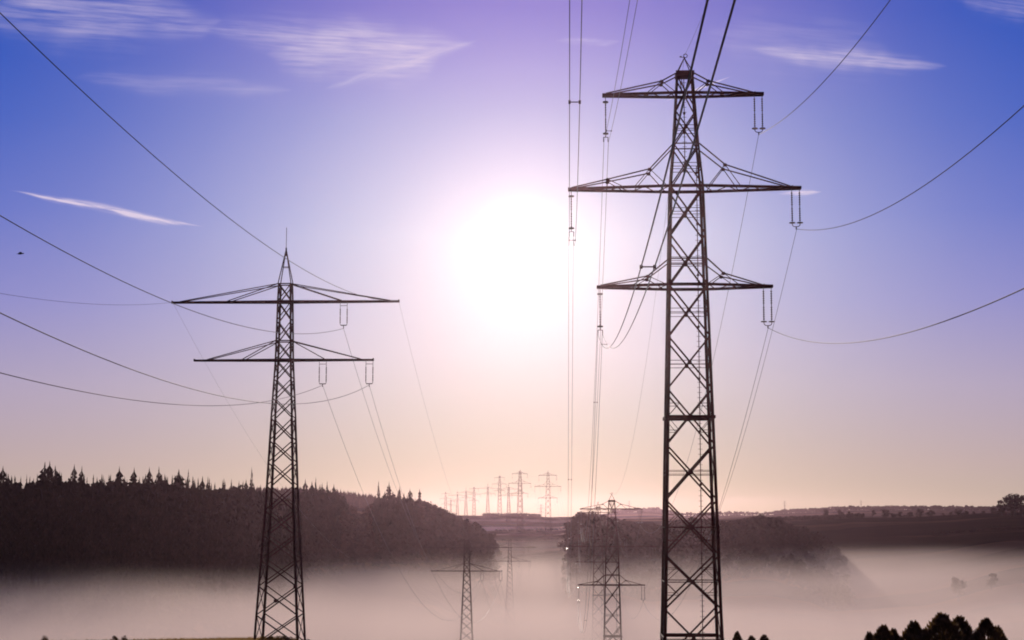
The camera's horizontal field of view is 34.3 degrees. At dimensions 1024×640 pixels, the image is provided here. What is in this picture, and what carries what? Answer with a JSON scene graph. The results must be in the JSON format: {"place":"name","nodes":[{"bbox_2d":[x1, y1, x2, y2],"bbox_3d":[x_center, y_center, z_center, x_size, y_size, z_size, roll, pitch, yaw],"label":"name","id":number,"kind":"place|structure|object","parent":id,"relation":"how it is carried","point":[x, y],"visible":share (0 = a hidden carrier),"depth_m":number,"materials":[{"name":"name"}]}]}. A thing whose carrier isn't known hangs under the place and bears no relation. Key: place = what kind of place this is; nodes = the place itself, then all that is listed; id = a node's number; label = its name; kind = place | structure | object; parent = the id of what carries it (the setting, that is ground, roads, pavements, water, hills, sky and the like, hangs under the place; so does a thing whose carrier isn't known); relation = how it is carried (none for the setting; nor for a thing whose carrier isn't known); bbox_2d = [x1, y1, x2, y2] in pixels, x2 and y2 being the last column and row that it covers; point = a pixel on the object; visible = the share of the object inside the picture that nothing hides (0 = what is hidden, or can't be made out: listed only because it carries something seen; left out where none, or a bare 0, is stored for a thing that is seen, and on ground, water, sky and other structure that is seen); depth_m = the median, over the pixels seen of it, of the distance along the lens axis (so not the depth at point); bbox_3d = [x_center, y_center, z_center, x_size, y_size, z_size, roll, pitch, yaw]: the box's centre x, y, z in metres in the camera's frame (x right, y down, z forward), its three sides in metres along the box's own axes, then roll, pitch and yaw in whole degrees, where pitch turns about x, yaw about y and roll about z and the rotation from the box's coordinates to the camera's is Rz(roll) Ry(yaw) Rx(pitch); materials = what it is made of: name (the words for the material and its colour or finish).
{"place":"outdoors","nodes":[
{"label":"outdoors","id":0,"kind":"place"},
{"bbox_2d":[56,636,293,639],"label":"grass","id":1,"kind":"structure","parent":0,"point":[247,638],"depth_m":186.04,"materials":[{"name":"black plant"}]},
{"bbox_2d":[0,507,1023,639],"bbox_3d":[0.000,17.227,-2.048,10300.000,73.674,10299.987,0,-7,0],"label":"ground","id":2,"kind":"structure","parent":0,"point":[904,570],"depth_m":809.50,"materials":[{"name":"white"}]},
{"bbox_2d":[0,468,5,485],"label":"conifer tree","id":3,"kind":"object","parent":2,"relation":"on","point":[2,476],"visible":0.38,"depth_m":661.41,"materials":[{"name":"black plant"}]},
{"bbox_2d":[31,478,36,503],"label":"conifer tree","id":4,"kind":"object","parent":2,"relation":"on","point":[33,485],"visible":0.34,"depth_m":658.64,"materials":[{"name":"black plant"}]},
{"bbox_2d":[38,464,50,502],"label":"conifer tree","id":5,"kind":"object","parent":2,"relation":"on","point":[41,476],"visible":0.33,"depth_m":665.58,"materials":[{"name":"black plant"}]},
{"bbox_2d":[46,462,52,484],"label":"conifer tree","id":6,"kind":"object","parent":2,"relation":"on","point":[49,469],"visible":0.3,"depth_m":669.64,"materials":[{"name":"black plant"}]},
{"bbox_2d":[48,465,59,493],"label":"conifer tree","id":7,"kind":"object","parent":2,"relation":"on","point":[54,478],"visible":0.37,"depth_m":666.63,"materials":[{"name":"black plant"}]},
{"bbox_2d":[71,464,76,482],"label":"conifer tree","id":8,"kind":"object","parent":2,"relation":"on","point":[72,474],"visible":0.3,"depth_m":672.09,"materials":[{"name":"black plant"}]},
{"bbox_2d":[78,469,84,481],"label":"conifer tree","id":9,"kind":"object","parent":2,"relation":"on","point":[81,474],"visible":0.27,"depth_m":673.72,"materials":[{"name":"black plant"}]},
{"bbox_2d":[112,466,124,485],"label":"conifer tree","id":10,"kind":"object","parent":2,"relation":"on","point":[120,474],"visible":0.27,"depth_m":680.15,"materials":[{"name":"black plant"}]},
{"bbox_2d":[128,468,136,485],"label":"conifer tree","id":11,"kind":"object","parent":2,"relation":"on","point":[133,477],"visible":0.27,"depth_m":683.08,"materials":[{"name":"black plant"}]},
{"bbox_2d":[146,467,152,489],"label":"conifer tree","id":12,"kind":"object","parent":2,"relation":"on","point":[149,479],"visible":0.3,"depth_m":686.57,"materials":[{"name":"black plant"}]},
{"bbox_2d":[155,475,160,511],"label":"conifer tree","id":13,"kind":"object","parent":2,"relation":"on","point":[157,483],"visible":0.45,"depth_m":682.64,"materials":[{"name":"black plant"}]},
{"bbox_2d":[154,470,163,491],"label":"conifer tree","id":14,"kind":"object","parent":2,"relation":"on","point":[160,479],"visible":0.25,"depth_m":689.16,"materials":[{"name":"black plant"}]},
{"bbox_2d":[173,470,189,526],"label":"conifer tree","id":15,"kind":"object","parent":2,"relation":"on","point":[178,482],"visible":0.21,"depth_m":697.94,"materials":[{"name":"black plant"}]},
{"bbox_2d":[187,472,190,491],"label":"conifer tree","id":16,"kind":"object","parent":2,"relation":"on","point":[188,488],"visible":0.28,"depth_m":703.03,"materials":[{"name":"black plant"}]},
{"bbox_2d":[199,476,209,528],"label":"conifer tree","id":17,"kind":"object","parent":2,"relation":"on","point":[202,489],"visible":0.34,"depth_m":705.65,"materials":[{"name":"black plant"}]},
{"bbox_2d":[205,480,211,496],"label":"conifer tree","id":18,"kind":"object","parent":2,"relation":"on","point":[208,489],"visible":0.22,"depth_m":725.32,"materials":[{"name":"black plant"}]},
{"bbox_2d":[0,472,422,639],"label":"forest","id":19,"kind":"object","parent":2,"relation":"on","point":[107,559],"visible":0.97,"depth_m":629.90,"materials":[{"name":"green plant"}]},
{"bbox_2d":[244,483,247,511],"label":"conifer tree","id":20,"kind":"object","parent":2,"relation":"on","point":[245,487],"visible":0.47,"depth_m":764.46,"materials":[{"name":"black plant"}]},
{"bbox_2d":[249,469,253,491],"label":"conifer tree","id":21,"kind":"object","parent":2,"relation":"on","point":[251,483],"visible":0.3,"depth_m":772.07,"materials":[{"name":"plant"}]},
{"bbox_2d":[171,227,399,639],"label":"lattice pylon","id":22,"kind":"object","parent":2,"relation":"on","point":[291,301],"visible":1,"depth_m":175.13,"materials":[{"name":"metal"}]},
{"bbox_2d":[0,293,161,304],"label":"power cable","id":23,"kind":"object","parent":22,"relation":"attached to","point":[71,302],"visible":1,"depth_m":141.72,"materials":[{"name":"metal"}]},
{"bbox_2d":[0,372,321,405],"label":"power cable","id":24,"kind":"object","parent":22,"relation":"attached to","point":[139,400],"visible":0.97,"depth_m":102.57,"materials":[{"name":"metal"}]},
{"bbox_2d":[0,215,343,333],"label":"power cable","id":25,"kind":"object","parent":22,"relation":"attached to","point":[136,287],"visible":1,"depth_m":92.74,"materials":[{"name":"metal"}]},
{"bbox_2d":[0,312,368,403],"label":"power cable","id":26,"kind":"object","parent":22,"relation":"attached to","point":[143,373],"visible":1,"depth_m":83.40,"materials":[{"name":"metal"}]},
{"bbox_2d":[0,13,385,300],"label":"power cable","id":27,"kind":"object","parent":22,"relation":"attached to","point":[150,152],"visible":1,"depth_m":74.01,"materials":[{"name":"metal"}]},
{"bbox_2d":[176,309,418,569],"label":"power cable","id":28,"kind":"object","parent":22,"relation":"attached to","point":[259,453],"visible":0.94,"depth_m":217.75,"materials":[{"name":"metal"}]},
{"bbox_2d":[323,387,481,620],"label":"power cable","id":29,"kind":"object","parent":22,"relation":"attached to","point":[369,507],"visible":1,"depth_m":208.04,"materials":[{"name":"metal"}]},
{"bbox_2d":[344,331,487,592],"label":"power cable","id":30,"kind":"object","parent":22,"relation":"attached to","point":[387,465],"visible":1,"depth_m":212.20,"materials":[{"name":"metal"}]},
{"bbox_2d":[370,389,500,622],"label":"power cable","id":31,"kind":"object","parent":22,"relation":"attached to","point":[406,505],"visible":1,"depth_m":207.92,"materials":[{"name":"metal"}]},
{"bbox_2d":[399,304,510,566],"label":"power cable","id":32,"kind":"object","parent":22,"relation":"attached to","point":[433,436],"visible":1,"depth_m":215.67,"materials":[{"name":"metal"}]},
{"bbox_2d":[301,479,308,502],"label":"conifer tree","id":33,"kind":"object","parent":2,"relation":"on","point":[304,490],"visible":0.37,"depth_m":830.70,"materials":[{"name":"plant"}]},
{"bbox_2d":[309,484,315,500],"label":"conifer tree","id":34,"kind":"object","parent":2,"relation":"on","point":[312,489],"visible":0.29,"depth_m":839.07,"materials":[{"name":"plant"}]},
{"bbox_2d":[386,485,391,501],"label":"conifer tree","id":35,"kind":"object","parent":2,"relation":"on","point":[389,490],"visible":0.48,"depth_m":904.24,"materials":[{"name":"brown plant"}]},
{"bbox_2d":[397,486,401,505],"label":"conifer tree","id":36,"kind":"object","parent":2,"relation":"on","point":[399,495],"visible":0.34,"depth_m":912.58,"materials":[{"name":"brown plant"}]},
{"bbox_2d":[407,491,412,501],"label":"conifer tree","id":37,"kind":"object","parent":2,"relation":"on","point":[410,495],"visible":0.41,"depth_m":922.68,"materials":[{"name":"brown plant"}]},
{"bbox_2d":[448,489,465,514],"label":"distant pylon","id":38,"kind":"object","parent":2,"relation":"on","point":[457,500],"visible":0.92,"depth_m":2087.33,"materials":[{"name":"metal"}]},
{"bbox_2d":[421,528,511,639],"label":"lattice pylon","id":39,"kind":"object","parent":2,"relation":"on","point":[463,588],"visible":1,"depth_m":443.85,"materials":[{"name":"metal"}]},
{"bbox_2d":[460,490,474,514],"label":"distant pylon","id":40,"kind":"object","parent":2,"relation":"on","point":[466,501],"visible":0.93,"depth_m":1988.60,"materials":[{"name":"metal"}]},
{"bbox_2d":[467,487,478,514],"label":"distant pylon","id":41,"kind":"object","parent":2,"relation":"on","point":[474,502],"visible":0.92,"depth_m":2137.55,"materials":[{"name":"metal"}]},
{"bbox_2d":[478,485,497,518],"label":"distant pylon","id":42,"kind":"object","parent":2,"relation":"on","point":[488,488],"visible":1,"depth_m":1590.88,"materials":[{"name":"metal"}]},
{"bbox_2d":[494,475,506,513],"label":"distant pylon","id":43,"kind":"object","parent":2,"relation":"on","point":[500,494],"visible":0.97,"depth_m":1720.32,"materials":[{"name":"metal"}]},
{"bbox_2d":[495,543,505,564],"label":"broadleaf tree","id":44,"kind":"object","parent":2,"relation":"on","point":[501,562],"visible":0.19,"depth_m":965.66,"materials":[{"name":"brown plant"}]},
{"bbox_2d":[501,484,517,524],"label":"distant pylon","id":45,"kind":"object","parent":2,"relation":"on","point":[508,495],"visible":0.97,"depth_m":1491.19,"materials":[{"name":"metal"}]},
{"bbox_2d":[488,536,536,627],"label":"lattice pylon","id":46,"kind":"object","parent":2,"relation":"on","point":[512,581],"visible":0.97,"depth_m":751.44,"materials":[{"name":"metal"}]},
{"bbox_2d":[508,471,530,531],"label":"distant pylon","id":47,"kind":"object","parent":2,"relation":"on","point":[520,506],"visible":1,"depth_m":1361.92,"materials":[{"name":"metal"}]},
{"bbox_2d":[534,474,560,541],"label":"distant pylon","id":48,"kind":"object","parent":2,"relation":"on","point":[548,500],"visible":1,"depth_m":1202.69,"materials":[{"name":"metal"}]},
{"bbox_2d":[556,533,568,550],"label":"broadleaf tree","id":49,"kind":"object","parent":2,"relation":"on","point":[561,544],"visible":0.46,"depth_m":940.87,"materials":[{"name":"green plant"}]},
{"bbox_2d":[271,492,855,609],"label":"woodland","id":50,"kind":"object","parent":2,"relation":"on","point":[759,541],"visible":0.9,"depth_m":860.59,"materials":[{"name":"green plant"}]},
{"bbox_2d":[563,520,580,547],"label":"broadleaf tree","id":51,"kind":"object","parent":2,"relation":"on","point":[569,526],"visible":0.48,"depth_m":934.90,"materials":[{"name":"brown plant"}]},
{"bbox_2d":[570,513,581,523],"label":"broadleaf tree","id":52,"kind":"object","parent":2,"relation":"on","point":[576,517],"visible":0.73,"depth_m":939.42,"materials":[{"name":"brown plant"}]},
{"bbox_2d":[576,521,598,564],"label":"distant pylon","id":53,"kind":"object","parent":2,"relation":"on","point":[588,537],"visible":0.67,"depth_m":852.53,"materials":[{"name":"metal"}]},
{"bbox_2d":[581,511,593,530],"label":"broadleaf tree","id":54,"kind":"object","parent":2,"relation":"on","point":[587,518],"visible":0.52,"depth_m":935.71,"materials":[{"name":"brown plant"}]},
{"bbox_2d":[590,513,599,529],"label":"broadleaf tree","id":55,"kind":"object","parent":2,"relation":"on","point":[593,520],"visible":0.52,"depth_m":935.32,"materials":[{"name":"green plant"}]},
{"bbox_2d":[569,507,626,639],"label":"lattice pylon","id":56,"kind":"object","parent":2,"relation":"on","point":[599,595],"visible":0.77,"depth_m":583.37,"materials":[{"name":"metal"}]},
{"bbox_2d":[591,513,608,527],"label":"broadleaf tree","id":57,"kind":"object","parent":2,"relation":"on","point":[597,517],"visible":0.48,"depth_m":935.01,"materials":[{"name":"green plant"}]},
{"bbox_2d":[566,493,655,639],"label":"lattice pylon","id":58,"kind":"object","parent":2,"relation":"on","point":[616,584],"visible":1,"depth_m":380.77,"materials":[{"name":"metal"}]},
{"bbox_2d":[241,487,1018,516],"bbox_3d":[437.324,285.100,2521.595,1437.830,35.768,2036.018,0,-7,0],"label":"distant woods","id":59,"kind":"object","parent":2,"relation":"on","point":[358,500],"visible":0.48,"depth_m":3195.25,"materials":[{"name":"green plant"}]},
{"bbox_2d":[641,523,651,535],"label":"broadleaf tree","id":60,"kind":"object","parent":2,"relation":"on","point":[644,525],"visible":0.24,"depth_m":950.32,"materials":[{"name":"green plant"}]},
{"bbox_2d":[568,54,802,639],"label":"lattice pylon","id":61,"kind":"object","parent":2,"relation":"on","point":[705,289],"visible":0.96,"depth_m":146.11,"materials":[{"name":"metal"}]},
{"bbox_2d":[567,267,572,592],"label":"cable bundle","id":62,"kind":"object","parent":61,"relation":"attached to","point":[568,394],"visible":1,"depth_m":171.54,"materials":[{"name":"metal"}]},
{"bbox_2d":[568,0,581,245],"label":"cable bundle","id":63,"kind":"object","parent":61,"relation":"attached to","point":[569,103],"visible":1,"depth_m":65.75,"materials":[{"name":"metal"}]},
{"bbox_2d":[578,335,601,631],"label":"cable bundle","id":64,"kind":"object","parent":61,"relation":"attached to","point":[592,477],"visible":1,"depth_m":175.60,"materials":[{"name":"metal"}]},
{"bbox_2d":[580,143,608,541],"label":"cable bundle","id":65,"kind":"object","parent":61,"relation":"attached to","point":[600,335],"visible":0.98,"depth_m":183.21,"materials":[{"name":"metal"}]},
{"bbox_2d":[604,0,637,142],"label":"cable bundle","id":66,"kind":"object","parent":61,"relation":"attached to","point":[618,66],"visible":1,"depth_m":103.67,"materials":[{"name":"metal"}]},
{"bbox_2d":[619,62,683,488],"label":"power cable","id":67,"kind":"object","parent":61,"relation":"attached to","point":[656,287],"visible":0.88,"depth_m":196.95,"materials":[{"name":"metal"}]},
{"bbox_2d":[598,0,735,348],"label":"cable bundle","id":68,"kind":"object","parent":61,"relation":"attached to","point":[693,60],"visible":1,"depth_m":32.59,"materials":[{"name":"metal"}]},
{"bbox_2d":[640,135,758,532],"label":"power cable","id":69,"kind":"object","parent":61,"relation":"attached to","point":[723,312],"visible":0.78,"depth_m":176.43,"materials":[{"name":"metal"}]},
{"bbox_2d":[655,330,767,619],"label":"power cable","id":70,"kind":"object","parent":61,"relation":"attached to","point":[734,456],"visible":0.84,"depth_m":170.28,"materials":[{"name":"metal"}]},
{"bbox_2d":[655,229,796,581],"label":"power cable","id":71,"kind":"object","parent":61,"relation":"attached to","point":[758,383],"visible":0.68,"depth_m":173.61,"materials":[{"name":"metal"}]},
{"bbox_2d":[758,0,889,134],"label":"power cable","id":72,"kind":"object","parent":61,"relation":"attached to","point":[835,68],"visible":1,"depth_m":104.28,"materials":[{"name":"metal"}]},
{"bbox_2d":[769,288,1023,343],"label":"power cable","id":73,"kind":"object","parent":61,"relation":"attached to","point":[917,329],"visible":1,"depth_m":81.47,"materials":[{"name":"metal"}]},
{"bbox_2d":[799,105,1023,229],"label":"power cable","id":74,"kind":"object","parent":61,"relation":"attached to","point":[935,177],"visible":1,"depth_m":89.72,"materials":[{"name":"metal"}]},
{"bbox_2d":[732,631,742,639],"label":"evergreen shrub","id":75,"kind":"object","parent":2,"relation":"on","point":[737,636],"visible":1,"depth_m":126.75,"materials":[{"name":"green plant"}]},
{"bbox_2d":[482,513,1023,558],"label":"hedge","id":76,"kind":"object","parent":2,"relation":"on","point":[815,517],"visible":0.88,"depth_m":1317.68,"materials":[{"name":"green plant"}]},
{"bbox_2d":[760,635,768,639],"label":"evergreen shrub","id":77,"kind":"object","parent":2,"relation":"on","point":[764,637],"visible":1,"depth_m":127.42,"materials":[{"name":"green plant"}]},
{"bbox_2d":[823,540,832,553],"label":"broadleaf tree","id":78,"kind":"object","parent":2,"relation":"on","point":[828,545],"visible":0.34,"depth_m":943.82,"materials":[{"name":"green plant"}]},
{"bbox_2d":[828,548,841,557],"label":"broadleaf tree","id":79,"kind":"object","parent":2,"relation":"on","point":[834,554],"visible":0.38,"depth_m":931.99,"materials":[{"name":"green plant"}]},
{"bbox_2d":[864,630,875,639],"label":"evergreen shrub","id":80,"kind":"object","parent":2,"relation":"on","point":[868,636],"visible":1,"depth_m":103.93,"materials":[{"name":"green plant"}]},
{"bbox_2d":[873,624,896,639],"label":"evergreen shrub","id":81,"kind":"object","parent":2,"relation":"on","point":[883,632],"visible":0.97,"depth_m":105.52,"materials":[{"name":"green plant"}]},
{"bbox_2d":[881,509,889,516],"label":"broadleaf tree","id":82,"kind":"object","parent":2,"relation":"on","point":[885,512],"visible":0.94,"depth_m":1345.94,"materials":[{"name":"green plant"}]},
{"bbox_2d":[891,628,898,639],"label":"evergreen shrub","id":83,"kind":"object","parent":2,"relation":"on","point":[894,632],"visible":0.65,"depth_m":106.42,"materials":[{"name":"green plant"}]},
{"bbox_2d":[898,619,922,639],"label":"evergreen shrub","id":84,"kind":"object","parent":2,"relation":"on","point":[912,630],"visible":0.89,"depth_m":105.15,"materials":[{"name":"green plant"}]},
{"bbox_2d":[916,509,923,516],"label":"broadleaf tree","id":85,"kind":"object","parent":2,"relation":"on","point":[919,512],"visible":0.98,"depth_m":1329.14,"materials":[{"name":"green plant"}]},
{"bbox_2d":[924,510,935,515],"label":"broadleaf tree","id":86,"kind":"object","parent":2,"relation":"on","point":[931,513],"visible":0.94,"depth_m":1331.72,"materials":[{"name":"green plant"}]},
{"bbox_2d":[913,612,969,639],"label":"evergreen shrub","id":87,"kind":"object","parent":2,"relation":"on","point":[940,626],"visible":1,"depth_m":103.55,"materials":[{"name":"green plant"}]},
{"bbox_2d":[941,615,975,639],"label":"evergreen shrub","id":88,"kind":"object","parent":2,"relation":"on","point":[965,627],"visible":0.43,"depth_m":106.23,"materials":[{"name":"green plant"}]},
{"bbox_2d":[950,577,966,600],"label":"broadleaf tree","id":89,"kind":"object","parent":2,"relation":"on","point":[956,585],"visible":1,"depth_m":801.37,"materials":[{"name":"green plant"}]},
{"bbox_2d":[954,509,962,514],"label":"broadleaf tree","id":90,"kind":"object","parent":2,"relation":"on","point":[959,511],"visible":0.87,"depth_m":1330.47,"materials":[{"name":"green plant"}]},
{"bbox_2d":[970,617,1005,639],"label":"evergreen shrub","id":91,"kind":"object","parent":2,"relation":"on","point":[986,627],"visible":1,"depth_m":103.95,"materials":[{"name":"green plant"}]},
{"bbox_2d":[986,573,997,589],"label":"broadleaf tree","id":92,"kind":"object","parent":2,"relation":"on","point":[990,582],"visible":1,"depth_m":807.15,"materials":[{"name":"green plant"}]},
{"bbox_2d":[990,507,996,513],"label":"broadleaf tree","id":93,"kind":"object","parent":2,"relation":"on","point":[992,509],"visible":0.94,"depth_m":1313.06,"materials":[{"name":"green plant"}]},
{"bbox_2d":[997,500,1004,515],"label":"broadleaf tree","id":94,"kind":"object","parent":2,"relation":"on","point":[1000,507],"visible":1,"depth_m":1239.21,"materials":[{"name":"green plant"}]},
{"bbox_2d":[995,624,1007,639],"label":"evergreen shrub","id":95,"kind":"object","parent":2,"relation":"on","point":[999,628],"visible":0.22,"depth_m":105.87,"materials":[{"name":"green plant"}]},
{"bbox_2d":[1002,495,1010,514],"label":"broadleaf tree","id":96,"kind":"object","parent":2,"relation":"on","point":[1006,504],"visible":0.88,"depth_m":1247.19,"materials":[{"name":"green plant"}]},
{"bbox_2d":[1007,504,1015,515],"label":"broadleaf tree","id":97,"kind":"object","parent":2,"relation":"on","point":[1010,509],"visible":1,"depth_m":1227.73,"materials":[{"name":"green plant"}]},
{"bbox_2d":[1007,493,1019,515],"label":"broadleaf tree","id":98,"kind":"object","parent":2,"relation":"on","point":[1014,498],"visible":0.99,"depth_m":1237.16,"materials":[{"name":"green plant"}]},
{"bbox_2d":[1017,495,1023,506],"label":"broadleaf tree","id":99,"kind":"object","parent":2,"relation":"on","point":[1021,498],"visible":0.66,"depth_m":1244.78,"materials":[{"name":"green plant"}]},
{"bbox_2d":[1018,504,1023,516],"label":"broadleaf tree","id":100,"kind":"object","parent":2,"relation":"on","point":[1021,507],"visible":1,"depth_m":1224.62,"materials":[{"name":"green plant"}]},
{"bbox_2d":[0,0,1023,516],"label":"sky","id":101,"kind":"structure","parent":0,"point":[415,153],"materials":[{"name":"blue"}]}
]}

